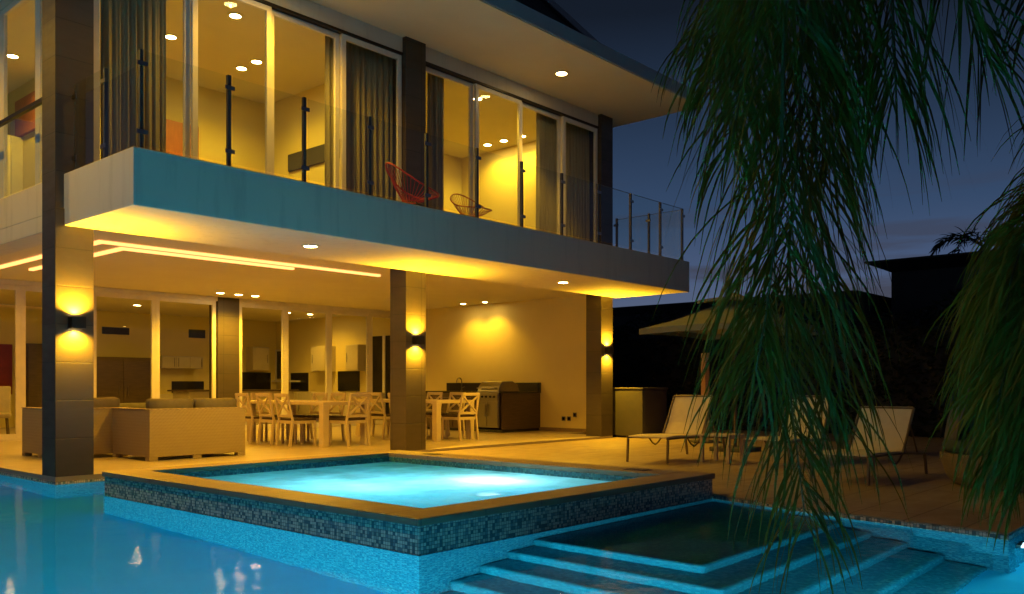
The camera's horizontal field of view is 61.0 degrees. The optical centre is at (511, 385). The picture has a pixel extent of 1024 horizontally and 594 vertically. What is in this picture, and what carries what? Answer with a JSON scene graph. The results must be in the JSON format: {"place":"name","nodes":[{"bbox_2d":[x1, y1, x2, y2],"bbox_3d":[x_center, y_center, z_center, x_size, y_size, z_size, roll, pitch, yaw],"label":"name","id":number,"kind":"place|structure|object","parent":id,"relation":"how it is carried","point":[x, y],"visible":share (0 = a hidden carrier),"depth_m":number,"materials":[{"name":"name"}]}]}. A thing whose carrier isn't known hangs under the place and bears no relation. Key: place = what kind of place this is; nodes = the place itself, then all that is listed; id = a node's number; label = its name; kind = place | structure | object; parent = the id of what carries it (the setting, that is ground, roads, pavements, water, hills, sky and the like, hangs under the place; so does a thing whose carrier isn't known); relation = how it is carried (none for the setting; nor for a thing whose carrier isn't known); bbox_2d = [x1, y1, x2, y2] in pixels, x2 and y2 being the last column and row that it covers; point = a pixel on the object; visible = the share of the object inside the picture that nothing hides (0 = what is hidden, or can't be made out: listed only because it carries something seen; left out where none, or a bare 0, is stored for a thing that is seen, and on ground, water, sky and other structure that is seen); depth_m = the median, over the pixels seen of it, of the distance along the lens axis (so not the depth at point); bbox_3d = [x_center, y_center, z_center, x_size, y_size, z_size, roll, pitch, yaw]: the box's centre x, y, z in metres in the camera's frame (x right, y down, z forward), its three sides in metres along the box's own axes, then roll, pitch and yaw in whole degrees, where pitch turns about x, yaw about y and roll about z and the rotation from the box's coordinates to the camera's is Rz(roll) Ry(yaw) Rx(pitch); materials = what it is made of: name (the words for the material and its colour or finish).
{"place":"outdoors","nodes":[
{"label":"outdoors","id":0,"kind":"place"},
{"bbox_2d":[8,135,22,195],"bbox_3d":[-8.780,-3.304,15.024,0.722,1.912,0.377,0,0,42],"label":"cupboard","id":1,"kind":"object","parent":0,"point":[15,164],"visible":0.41,"depth_m":14.83,"materials":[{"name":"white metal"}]},
{"bbox_2d":[167,389,298,424],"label":"kitchen island","id":2,"kind":"structure","parent":0,"point":[191,394],"depth_m":22.29,"materials":[{"name":"white wood"}]},
{"bbox_2d":[0,424,612,481],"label":"terrace","id":3,"kind":"structure","parent":0,"point":[13,460],"depth_m":13.87,"materials":[{"name":"tile"}]},
{"bbox_2d":[0,386,10,433],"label":"armchair","id":4,"kind":"object","parent":3,"relation":"on","point":[5,402],"visible":0.97,"depth_m":17.61,"materials":[{"name":"fabric"}]},
{"bbox_2d":[26,343,41,407],"bbox_3d":[-11.435,-0.005,21.066,0.522,2.007,0.726,0,0,42],"label":"door frame","id":5,"kind":"object","parent":3,"relation":"on","point":[33,374],"visible":0.18,"depth_m":20.73,"materials":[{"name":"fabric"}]},
{"bbox_2d":[28,345,41,407],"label":"door","id":6,"kind":"structure","parent":5,"relation":"in","point":[34,351],"depth_m":20.75,"materials":[{"name":"brown wood"}]},
{"bbox_2d":[21,407,128,457],"bbox_3d":[-6.245,0.653,12.428,1.212,0.692,0.992,0,0,42],"label":"wicker sofa","id":7,"kind":"object","parent":3,"relation":"on","point":[32,430],"visible":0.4,"depth_m":12.16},
{"bbox_2d":[94,397,119,407],"bbox_3d":[-5.876,0.400,12.301,0.231,0.477,0.610,0,0,42],"label":"cushion","id":8,"kind":"object","parent":7,"relation":"on","point":[105,402],"visible":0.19,"depth_m":12.31,"materials":[{"name":"beige fabric"}]},
{"bbox_2d":[97,357,150,402],"bbox_3d":[-10.150,0.134,22.422,0.643,1.728,1.522,0,0,42],"label":"cupboard","id":9,"kind":"object","parent":3,"relation":"on","point":[125,379],"visible":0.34,"depth_m":22.27,"materials":[{"name":"brown wood"}]},
{"bbox_2d":[119,403,145,407],"bbox_3d":[-8.253,0.640,19.024,0.800,0.520,1.500,0,0,42],"label":"sofa","id":10,"kind":"object","parent":3,"relation":"on","point":[136,405],"visible":0.02,"depth_m":18.65,"materials":[{"name":"beige fabric"}]},
{"bbox_2d":[112,407,245,460],"bbox_3d":[-4.726,0.653,12.377,1.112,0.692,1.432,0,0,42],"label":"wicker sofa","id":11,"kind":"object","parent":3,"relation":"on","point":[153,434],"visible":1,"depth_m":11.92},
{"bbox_2d":[146,398,193,408],"bbox_3d":[-4.699,0.400,11.925,0.230,0.458,0.650,0,0,42],"label":"cushion","id":12,"kind":"object","parent":11,"relation":"on","point":[152,403],"visible":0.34,"depth_m":11.82,"materials":[{"name":"beige fabric"}]},
{"bbox_2d":[193,398,236,407],"bbox_3d":[-4.254,0.400,12.426,0.230,0.458,0.650,0,0,42],"label":"cushion","id":13,"kind":"object","parent":11,"relation":"on","point":[212,402],"visible":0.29,"depth_m":12.32,"materials":[{"name":"beige fabric"}]},
{"bbox_2d":[235,393,274,443],"bbox_3d":[-4.529,0.564,15.329,0.543,0.873,0.490,0,0,-44],"label":"dining chair","id":14,"kind":"object","parent":3,"relation":"on","point":[250,418],"visible":0.68,"depth_m":15.11,"materials":[{"name":"beige paint"}]},
{"bbox_2d":[250,393,288,440],"bbox_3d":[-4.484,0.564,16.064,0.543,0.873,0.490,0,0,41],"label":"dining chair","id":15,"kind":"object","parent":3,"relation":"on","point":[252,395],"visible":0.47,"depth_m":16.06,"materials":[{"name":"beige paint"}]},
{"bbox_2d":[255,393,296,444],"bbox_3d":[-4.038,0.564,14.895,0.543,0.873,0.490,0,0,-44],"label":"dining chair","id":16,"kind":"object","parent":3,"relation":"on","point":[270,418],"visible":0.88,"depth_m":14.80,"materials":[{"name":"beige paint"}]},
{"bbox_2d":[274,393,315,446],"bbox_3d":[-3.617,0.564,14.491,0.543,0.873,0.490,0,0,-43],"label":"dining chair","id":17,"kind":"object","parent":3,"relation":"on","point":[291,420],"visible":1,"depth_m":14.40,"materials":[{"name":"beige paint"}]},
{"bbox_2d":[247,400,369,446],"bbox_3d":[-3.597,0.632,15.246,2.280,0.734,0.970,0,0,42],"label":"dining table","id":18,"kind":"object","parent":3,"relation":"on","point":[323,423],"visible":0.69,"depth_m":14.66,"materials":[{"name":"beige paint"}]},
{"bbox_2d":[289,393,327,440],"bbox_3d":[-3.767,0.564,16.132,0.490,0.873,0.543,0,0,44],"label":"dining chair","id":19,"kind":"object","parent":3,"relation":"on","point":[311,411],"visible":0.41,"depth_m":16.29,"materials":[{"name":"beige paint"}]},
{"bbox_2d":[307,393,345,440],"bbox_3d":[-3.355,0.564,15.759,0.490,0.873,0.543,0,0,44],"label":"dining chair","id":20,"kind":"object","parent":3,"relation":"on","point":[332,395],"visible":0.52,"depth_m":15.75,"materials":[{"name":"beige paint"}]},
{"bbox_2d":[294,392,383,421],"bbox_3d":[-4.931,0.588,23.929,3.750,0.820,0.646,0,0,42],"label":"base cabinet","id":21,"kind":"object","parent":3,"relation":"on","point":[302,409],"visible":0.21,"depth_m":23.90,"materials":[{"name":"metal"}]},
{"bbox_2d":[0,0,695,476],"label":"house","id":22,"kind":"structure","parent":3,"relation":"on","point":[236,190],"depth_m":13.78,"materials":[{"name":"paint"}]},
{"bbox_2d":[0,11,1,198],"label":"side window","id":23,"kind":"structure","parent":22,"relation":"in","point":[0,11],"depth_m":11.75,"materials":[{"name":"white metal"}]},
{"bbox_2d":[0,344,11,393],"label":"wall picture","id":24,"kind":"object","parent":22,"relation":"attached to","point":[5,364],"depth_m":20.72,"materials":[{"name":"red fabric"}]},
{"bbox_2d":[0,284,20,438],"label":"sliding door","id":25,"kind":"structure","parent":22,"relation":"in","point":[17,435],"depth_m":15.96,"materials":[{"name":"white metal"}]},
{"bbox_2d":[2,0,36,198],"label":"side window","id":26,"kind":"structure","parent":22,"relation":"in","point":[15,4],"depth_m":11.70,"materials":[{"name":"white metal"}]},
{"bbox_2d":[21,286,41,437],"bbox_3d":[-8.626,-0.435,16.494,0.050,2.807,1.280,0,0,42],"label":"sliding door","id":27,"kind":"structure","parent":22,"relation":"in","point":[23,288],"depth_m":16.03,"materials":[{"name":"white metal"}]},
{"bbox_2d":[37,0,41,184],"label":"side window","id":28,"kind":"structure","parent":22,"relation":"in","point":[39,2],"depth_m":10.88,"materials":[{"name":"white metal"}]},
{"bbox_2d":[68,316,85,328],"bbox_3d":[-4.814,-0.700,9.628,0.113,0.130,0.150,0,0,42],"label":"wall lamp","id":29,"kind":"object","parent":22,"relation":"attached to","point":[76,322],"visible":1,"depth_m":9.59,"materials":[{"name":"brown metal"}]},
{"bbox_2d":[102,327,128,334],"bbox_3d":[-10.328,-1.430,22.687,0.027,0.182,0.707,0,0,42],"label":"air vent","id":30,"kind":"object","parent":22,"relation":"attached to","point":[115,330],"visible":1,"depth_m":22.66,"materials":[{"name":"brown metal"}]},
{"bbox_2d":[94,292,155,398],"bbox_3d":[-7.776,-0.435,17.451,0.050,2.807,1.280,0,0,42],"label":"sliding door","id":31,"kind":"structure","parent":22,"relation":"in","point":[100,294],"depth_m":17.73,"materials":[{"name":"white metal"}]},
{"bbox_2d":[100,0,165,158],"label":"curtain","id":32,"kind":"object","parent":22,"relation":"hanging from","point":[129,29],"visible":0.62,"depth_m":10.45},
{"bbox_2d":[94,0,189,161],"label":"balcony window","id":33,"kind":"structure","parent":22,"relation":"in","point":[186,3],"depth_m":10.77,"materials":[{"name":"white metal"}]},
{"bbox_2d":[29,247,293,270],"bbox_3d":[-5.752,-1.911,14.259,3.366,0.033,2.838,0,0,42],"label":"led strip","id":34,"kind":"object","parent":22,"relation":"attached to","point":[118,249],"visible":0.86,"depth_m":12.88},
{"bbox_2d":[160,356,202,368],"bbox_3d":[-9.083,-0.638,23.813,0.393,0.336,1.188,0,0,42],"label":"wall cabinet","id":35,"kind":"object","parent":22,"relation":"attached to","point":[179,362],"depth_m":23.67,"materials":[{"name":"wood"}]},
{"bbox_2d":[162,356,175,367],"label":"door","id":36,"kind":"structure","parent":35,"relation":"in","point":[167,362],"depth_m":23.39,"materials":[{"name":"wood"}]},
{"bbox_2d":[176,357,189,367],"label":"door","id":37,"kind":"structure","parent":35,"relation":"in","point":[181,362],"depth_m":23.69,"materials":[{"name":"wood"}]},
{"bbox_2d":[190,357,202,367],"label":"door","id":38,"kind":"structure","parent":35,"relation":"in","point":[195,362],"depth_m":23.99,"materials":[{"name":"wood"}]},
{"bbox_2d":[166,119,198,158],"bbox_3d":[-5.183,-3.393,13.767,1.930,2.090,1.460,0,0,42],"label":"cupboard","id":39,"kind":"object","parent":22,"relation":"on","point":[174,137],"visible":0.02,"depth_m":14.58,"materials":[{"name":"orange wood"}]},
{"bbox_2d":[156,297,215,398],"bbox_3d":[-6.904,-0.435,18.435,0.050,2.807,1.350,0,0,42],"label":"sliding door","id":40,"kind":"structure","parent":22,"relation":"in","point":[213,303],"depth_m":18.55,"materials":[{"name":"white metal"}]},
{"bbox_2d":[172,381,203,392],"bbox_3d":[-9.007,0.037,24.182,0.017,0.322,0.950,0,0,42],"label":"splashback","id":41,"kind":"object","parent":22,"relation":"attached to","point":[187,385],"visible":0.76,"depth_m":24.16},
{"bbox_2d":[0,240,380,276],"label":"led strip","id":42,"kind":"object","parent":22,"relation":"attached to","point":[97,242],"visible":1,"depth_m":13.07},
{"bbox_2d":[189,329,204,337],"bbox_3d":[-8.823,-1.457,24.382,0.027,0.232,0.495,0,0,42],"label":"air vent","id":43,"kind":"object","parent":22,"relation":"attached to","point":[193,333],"visible":1,"depth_m":24.37,"materials":[{"name":"brown metal"}]},
{"bbox_2d":[191,0,271,174],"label":"balcony window","id":44,"kind":"structure","parent":22,"relation":"in","point":[194,3],"depth_m":11.49,"materials":[{"name":"white metal"}]},
{"bbox_2d":[242,372,270,389],"bbox_3d":[-7.603,-0.118,25.764,0.017,0.559,1.050,0,0,42],"label":"splashback","id":45,"kind":"object","parent":22,"relation":"attached to","point":[256,380],"visible":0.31,"depth_m":25.79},
{"bbox_2d":[246,347,268,370],"bbox_3d":[-7.476,-0.797,25.624,0.393,0.690,0.551,0,0,42],"label":"wall cabinet","id":46,"kind":"object","parent":22,"relation":"attached to","point":[257,358],"depth_m":25.47,"materials":[{"name":"wood"}]},
{"bbox_2d":[253,347,268,369],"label":"door","id":47,"kind":"structure","parent":46,"relation":"in","point":[260,355],"depth_m":25.49,"materials":[{"name":"wood"}]},
{"bbox_2d":[239,303,284,428],"bbox_3d":[-5.689,-0.435,19.803,0.050,2.807,1.210,0,0,42],"label":"sliding door","id":48,"kind":"structure","parent":22,"relation":"in","point":[241,305],"depth_m":19.95,"materials":[{"name":"white metal"}]},
{"bbox_2d":[272,349,299,381],"bbox_3d":[-6.741,-0.599,25.861,1.356,0.979,0.160,0,0,42],"label":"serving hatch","id":49,"kind":"object","parent":22,"relation":"attached to","point":[277,364],"visible":0.53,"depth_m":26.21,"materials":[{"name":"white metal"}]},
{"bbox_2d":[291,373,308,390],"bbox_3d":[-6.227,-0.112,25.498,0.868,0.535,0.020,0,0,42],"label":"oven","id":50,"kind":"object","parent":22,"relation":"attached to","point":[303,383],"visible":0.8,"depth_m":25.45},
{"bbox_2d":[272,9,339,188],"bbox_3d":[-2.886,-3.712,12.122,0.050,2.713,1.160,0,0,42],"label":"balcony window","id":51,"kind":"structure","parent":22,"relation":"in","point":[336,37],"depth_m":12.50,"materials":[{"name":"white metal"}]},
{"bbox_2d":[288,144,324,171],"bbox_3d":[-3.390,-3.970,15.011,1.600,0.300,0.043,0,0,42],"label":"wall niche","id":52,"kind":"object","parent":22,"relation":"attached to","point":[315,155],"depth_m":15.11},
{"bbox_2d":[285,307,328,426],"bbox_3d":[-4.876,-0.435,20.719,0.050,2.807,1.240,0,0,42],"label":"sliding door","id":53,"kind":"structure","parent":22,"relation":"in","point":[287,309],"depth_m":20.65,"materials":[{"name":"white metal"}]},
{"bbox_2d":[311,346,335,371],"bbox_3d":[-5.315,-0.753,24.437,0.654,0.706,0.396,0,0,42],"label":"wall cabinet","id":54,"kind":"object","parent":22,"relation":"attached to","point":[317,358],"depth_m":24.32,"materials":[{"name":"wood"}]},
{"bbox_2d":[311,347,324,370],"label":"door","id":55,"kind":"structure","parent":54,"relation":"in","point":[317,353],"depth_m":24.30,"materials":[{"name":"wood"}]},
{"bbox_2d":[325,36,332,186],"bbox_3d":[-2.623,-3.752,12.629,0.107,2.735,0.211,0,0,42],"label":"curtain","id":56,"kind":"object","parent":22,"relation":"hanging from","point":[328,111],"visible":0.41,"depth_m":12.58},
{"bbox_2d":[338,371,359,390],"bbox_3d":[-4.494,-0.128,23.940,0.911,0.548,0.050,0,0,42],"label":"oven","id":57,"kind":"object","parent":22,"relation":"attached to","point":[348,380],"visible":0.94,"depth_m":23.89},
{"bbox_2d":[329,310,369,424],"bbox_3d":[-4.049,-0.435,21.651,0.050,2.807,1.250,0,0,42],"label":"sliding door","id":58,"kind":"structure","parent":22,"relation":"in","point":[367,315],"depth_m":21.73,"materials":[{"name":"white metal"}]},
{"bbox_2d":[346,344,365,370],"bbox_3d":[-4.184,-0.755,23.433,0.530,0.698,0.396,0,0,42],"label":"wall cabinet","id":59,"kind":"object","parent":22,"relation":"attached to","point":[355,357],"depth_m":23.25,"materials":[{"name":"wood"}]},
{"bbox_2d":[346,345,357,369],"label":"door","id":60,"kind":"structure","parent":59,"relation":"in","point":[351,350],"depth_m":23.28,"materials":[{"name":"wood"}]},
{"bbox_2d":[346,42,392,199],"bbox_3d":[-2.128,-3.752,13.203,0.104,2.735,1.024,0,0,42],"label":"curtain","id":61,"kind":"object","parent":22,"relation":"hanging from","point":[369,82],"visible":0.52,"depth_m":13.14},
{"bbox_2d":[340,33,401,201],"bbox_3d":[-2.085,-3.712,12.941,0.050,2.713,1.130,0,0,42],"label":"balcony window","id":62,"kind":"structure","parent":22,"relation":"in","point":[344,38],"depth_m":12.75,"materials":[{"name":"white metal"}]},
{"bbox_2d":[370,314,389,423],"bbox_3d":[-3.362,-0.435,22.425,0.050,2.807,0.800,0,0,42],"label":"sliding door","id":63,"kind":"structure","parent":22,"relation":"in","point":[371,315],"depth_m":22.16,"materials":[{"name":"white metal"}]},
{"bbox_2d":[373,335,389,411],"bbox_3d":[-3.485,-0.160,23.038,0.798,2.315,0.060,0,0,42],"label":"interior door","id":64,"kind":"structure","parent":22,"relation":"attached to","point":[381,363],"depth_m":22.93,"materials":[{"name":"wood"}]},
{"bbox_2d":[385,162,439,205],"bbox_3d":[-1.403,-2.721,12.258,0.774,0.771,0.701,0,0,-23],"label":"lounge chair","id":65,"kind":"object","parent":22,"relation":"on","point":[403,199],"visible":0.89,"depth_m":12.13,"materials":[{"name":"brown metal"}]},
{"bbox_2d":[412,336,424,344],"bbox_3d":[-1.442,-0.700,13.427,0.113,0.130,0.150,0,0,42],"label":"wall lamp","id":66,"kind":"object","parent":22,"relation":"attached to","point":[418,340],"visible":1,"depth_m":13.39,"materials":[{"name":"brown metal"}]},
{"bbox_2d":[427,73,443,210],"bbox_3d":[-1.236,-3.752,14.204,0.102,2.735,0.359,0,0,35],"label":"curtain","id":67,"kind":"object","parent":22,"relation":"hanging from","point":[435,108],"visible":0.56,"depth_m":14.17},
{"bbox_2d":[426,67,473,215],"bbox_3d":[-1.058,-3.712,14.182,0.050,2.713,1.190,0,0,42],"label":"balcony window","id":68,"kind":"structure","parent":22,"relation":"in","point":[470,86],"depth_m":14.57,"materials":[{"name":"white metal"}]},
{"bbox_2d":[450,193,491,216],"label":"lounge chair","id":69,"kind":"object","parent":22,"relation":"on","point":[456,205],"visible":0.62,"depth_m":13.07,"materials":[{"name":"brown metal"}]},
{"bbox_2d":[474,84,521,225],"bbox_3d":[-0.230,-3.712,15.032,0.050,2.713,1.180,0,0,42],"label":"balcony window","id":70,"kind":"structure","parent":22,"relation":"in","point":[477,87],"depth_m":15.21,"materials":[{"name":"white metal"}]},
{"bbox_2d":[522,102,560,234],"bbox_3d":[0.512,-3.712,15.951,0.050,2.713,1.180,0,0,42],"label":"balcony window","id":71,"kind":"structure","parent":22,"relation":"in","point":[524,105],"depth_m":16.32,"materials":[{"name":"white metal"}]},
{"bbox_2d":[536,113,556,233],"bbox_3d":[0.669,-3.752,16.344,0.113,2.735,0.643,0,0,42],"label":"curtain","id":72,"kind":"object","parent":22,"relation":"hanging from","point":[546,173],"visible":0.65,"depth_m":16.32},
{"bbox_2d":[566,122,589,240],"bbox_3d":[1.301,-3.752,17.047,0.108,2.735,0.834,0,0,42],"label":"curtain","id":73,"kind":"object","parent":22,"relation":"hanging from","point":[577,189],"visible":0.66,"depth_m":17.01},
{"bbox_2d":[561,116,596,241],"bbox_3d":[1.307,-3.712,16.763,0.050,2.713,1.090,0,0,42],"label":"balcony window","id":74,"kind":"structure","parent":22,"relation":"in","point":[564,119],"depth_m":16.57,"materials":[{"name":"white metal"}]},
{"bbox_2d":[329,393,370,446],"bbox_3d":[-2.712,0.564,14.557,0.543,0.873,0.490,0,0,36],"label":"dining chair","id":75,"kind":"object","parent":3,"relation":"on","point":[349,419],"visible":0.93,"depth_m":14.45,"materials":[{"name":"beige paint"}]},
{"bbox_2d":[355,392,389,435],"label":"dining chair","id":76,"kind":"object","parent":3,"relation":"on","point":[372,426],"visible":0.38,"depth_m":17.60,"materials":[{"name":"beige paint"}]},
{"bbox_2d":[370,393,389,439],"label":"dining chair","id":77,"kind":"object","parent":3,"relation":"on","point":[383,415],"visible":0.62,"depth_m":16.28,"materials":[{"name":"beige paint"}]},
{"bbox_2d":[356,399,473,440],"bbox_3d":[-1.892,0.632,16.775,2.300,0.734,0.980,0,0,42],"label":"dining table","id":78,"kind":"object","parent":3,"relation":"on","point":[436,420],"visible":0.48,"depth_m":15.85,"materials":[{"name":"beige paint"}]},
{"bbox_2d":[426,392,442,435],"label":"dining chair","id":79,"kind":"object","parent":3,"relation":"on","point":[428,411],"visible":0.25,"depth_m":17.60,"materials":[{"name":"beige paint"}]},
{"bbox_2d":[430,392,465,437],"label":"dining chair","id":80,"kind":"object","parent":3,"relation":"on","point":[447,428],"visible":0.65,"depth_m":16.95,"materials":[{"name":"beige paint"}]},
{"bbox_2d":[442,393,479,440],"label":"dining chair","id":81,"kind":"object","parent":3,"relation":"on","point":[460,415],"visible":1,"depth_m":16.01,"materials":[{"name":"beige paint"}]},
{"bbox_2d":[426,383,540,432],"bbox_3d":[-0.870,0.465,19.885,2.900,1.069,1.305,0,0,42],"label":"barbecue counter","id":82,"kind":"object","parent":3,"relation":"on","point":[520,410],"visible":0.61,"depth_m":19.14,"materials":[{"name":"brown wood"}]},
{"bbox_2d":[432,394,452,425],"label":"door","id":83,"kind":"structure","parent":82,"relation":"in","point":[445,396],"depth_m":19.61,"materials":[{"name":"wood"}]},
{"bbox_2d":[454,395,474,426],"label":"door","id":84,"kind":"structure","parent":82,"relation":"in","point":[456,407],"depth_m":19.29,"materials":[{"name":"wood"}]},
{"bbox_2d":[476,381,518,427],"bbox_3d":[-0.309,0.400,18.950,0.670,1.000,0.785,0,0,42],"label":"gas grill","id":85,"kind":"object","parent":82,"relation":"in","point":[489,411],"visible":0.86,"depth_m":18.67,"materials":[{"name":"metal"}]},
{"bbox_2d":[477,401,486,425],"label":"door","id":86,"kind":"structure","parent":85,"relation":"in","point":[482,407],"depth_m":18.77,"materials":[{"name":"metal"}]},
{"bbox_2d":[487,401,497,426],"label":"door","id":87,"kind":"structure","parent":85,"relation":"in","point":[492,406],"depth_m":18.58,"materials":[{"name":"metal"}]},
{"bbox_2d":[0,475,1023,593],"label":"pool water","id":88,"kind":"structure","parent":0,"point":[84,538],"depth_m":5.50,"materials":[{"name":"liquid"}]},
{"bbox_2d":[0,472,1023,539],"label":"pool wall band","id":89,"kind":"object","parent":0,"point":[956,530],"visible":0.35,"depth_m":6.99,"materials":[{"name":"blue tile"}]},
{"bbox_2d":[690,353,720,442],"bbox_3d":[3.546,0.220,15.945,0.500,1.639,0.555,0,0,0],"label":"parasol pole","id":90,"kind":"object","parent":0,"point":[704,383],"visible":0.45,"depth_m":15.80,"materials":[{"name":"brown wood"}]},
{"bbox_2d":[433,429,1023,534],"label":"pool deck","id":91,"kind":"structure","parent":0,"point":[932,498],"depth_m":10.43,"materials":[{"name":"stone"}]},
{"bbox_2d":[613,387,667,437],"bbox_3d":[2.570,0.537,17.735,0.840,1.004,0.940,0,0,42],"label":"storage cabinet","id":92,"kind":"object","parent":91,"relation":"on","point":[639,410],"visible":0.63,"depth_m":17.40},
{"bbox_2d":[626,395,725,463],"bbox_3d":[2.376,0.587,12.383,0.650,0.908,1.765,0,0,40],"label":"sun lounger","id":93,"kind":"object","parent":91,"relation":"on","point":[679,407],"visible":0.83,"depth_m":12.55,"materials":[{"name":"fabric"}]},
{"bbox_2d":[699,433,743,463],"bbox_3d":[2.858,0.847,11.837,0.440,0.384,0.440,0,0,42],"label":"side table","id":94,"kind":"object","parent":91,"relation":"on","point":[728,452],"visible":0.74,"depth_m":11.80,"materials":[{"name":"beige paint"}]},
{"bbox_2d":[639,293,825,452],"bbox_3d":[3.564,-0.231,13.884,2.200,2.539,2.200,0,0,42],"label":"parasol","id":95,"kind":"object","parent":91,"relation":"on","point":[676,327],"visible":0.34,"depth_m":13.65,"materials":[{"name":"beige fabric"}]},
{"bbox_2d":[742,395,844,465],"bbox_3d":[3.833,0.587,11.731,0.650,0.908,1.765,0,0,44],"label":"sun lounger","id":96,"kind":"object","parent":91,"relation":"on","point":[765,438],"visible":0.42,"depth_m":11.78,"materials":[{"name":"brown metal"}]},
{"bbox_2d":[613,288,986,437],"bbox_3d":[5.610,-0.429,20.629,17.150,3.139,1.476,0,0,42],"label":"hedge","id":97,"kind":"object","parent":91,"relation":"on","point":[913,376],"visible":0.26,"depth_m":18.59,"materials":[{"name":"green plant"}]},
{"bbox_2d":[809,406,929,485],"bbox_3d":[4.095,0.642,9.893,0.650,0.799,1.765,0,0,45],"label":"sun lounger","id":98,"kind":"object","parent":91,"relation":"on","point":[903,419],"visible":0.63,"depth_m":10.00,"materials":[{"name":"fabric"}]},
{"bbox_2d":[613,290,890,339],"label":"neighbour house","id":99,"kind":"structure","parent":0,"point":[622,315],"depth_m":27.30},
{"bbox_2d":[554,0,1023,307],"label":"sky","id":100,"kind":"structure","parent":0,"point":[643,31],"materials":[{"name":"blue"}]},
{"bbox_2d":[866,250,990,327],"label":"neighbour house","id":101,"kind":"structure","parent":0,"point":[921,282],"depth_m":23.91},
{"bbox_2d":[929,224,1000,255],"bbox_3d":[18.489,-2.601,33.954,4.485,7.417,4.455,0,0,42],"label":"distant palm","id":102,"kind":"object","parent":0,"point":[964,240],"visible":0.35,"depth_m":34.01,"materials":[{"name":"green plant"}]},
{"bbox_2d":[940,387,1023,490],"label":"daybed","id":103,"kind":"object","parent":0,"point":[949,465],"visible":0.26,"depth_m":8.99,"materials":[{"name":"wicker"}]},
{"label":"pool floor","id":104,"kind":"structure","parent":0,"visible":0},
{"bbox_2d":[102,450,714,555],"bbox_3d":[-1.044,1.557,8.481,4.620,1.426,3.840,0,0,42],"label":"hot tub","id":105,"kind":"object","parent":104,"relation":"on","point":[414,531],"visible":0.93,"depth_m":6.97,"materials":[{"name":"blue tile"}]},
{"bbox_2d":[201,462,611,507],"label":"spa water","id":106,"kind":"structure","parent":105,"relation":"in","point":[413,485],"depth_m":8.59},
{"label":"path","id":107,"kind":"structure","parent":0,"visible":0},
{"bbox_2d":[651,0,1023,593],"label":"palm tree","id":108,"kind":"object","parent":107,"relation":"on","point":[834,75],"visible":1,"depth_m":3.88,"materials":[{"name":"green plant"}]},
{"bbox_2d":[922,116,1023,553],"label":"palm shrub","id":109,"kind":"object","parent":107,"relation":"on","point":[994,381],"visible":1,"depth_m":4.12,"materials":[{"name":"green plant"}]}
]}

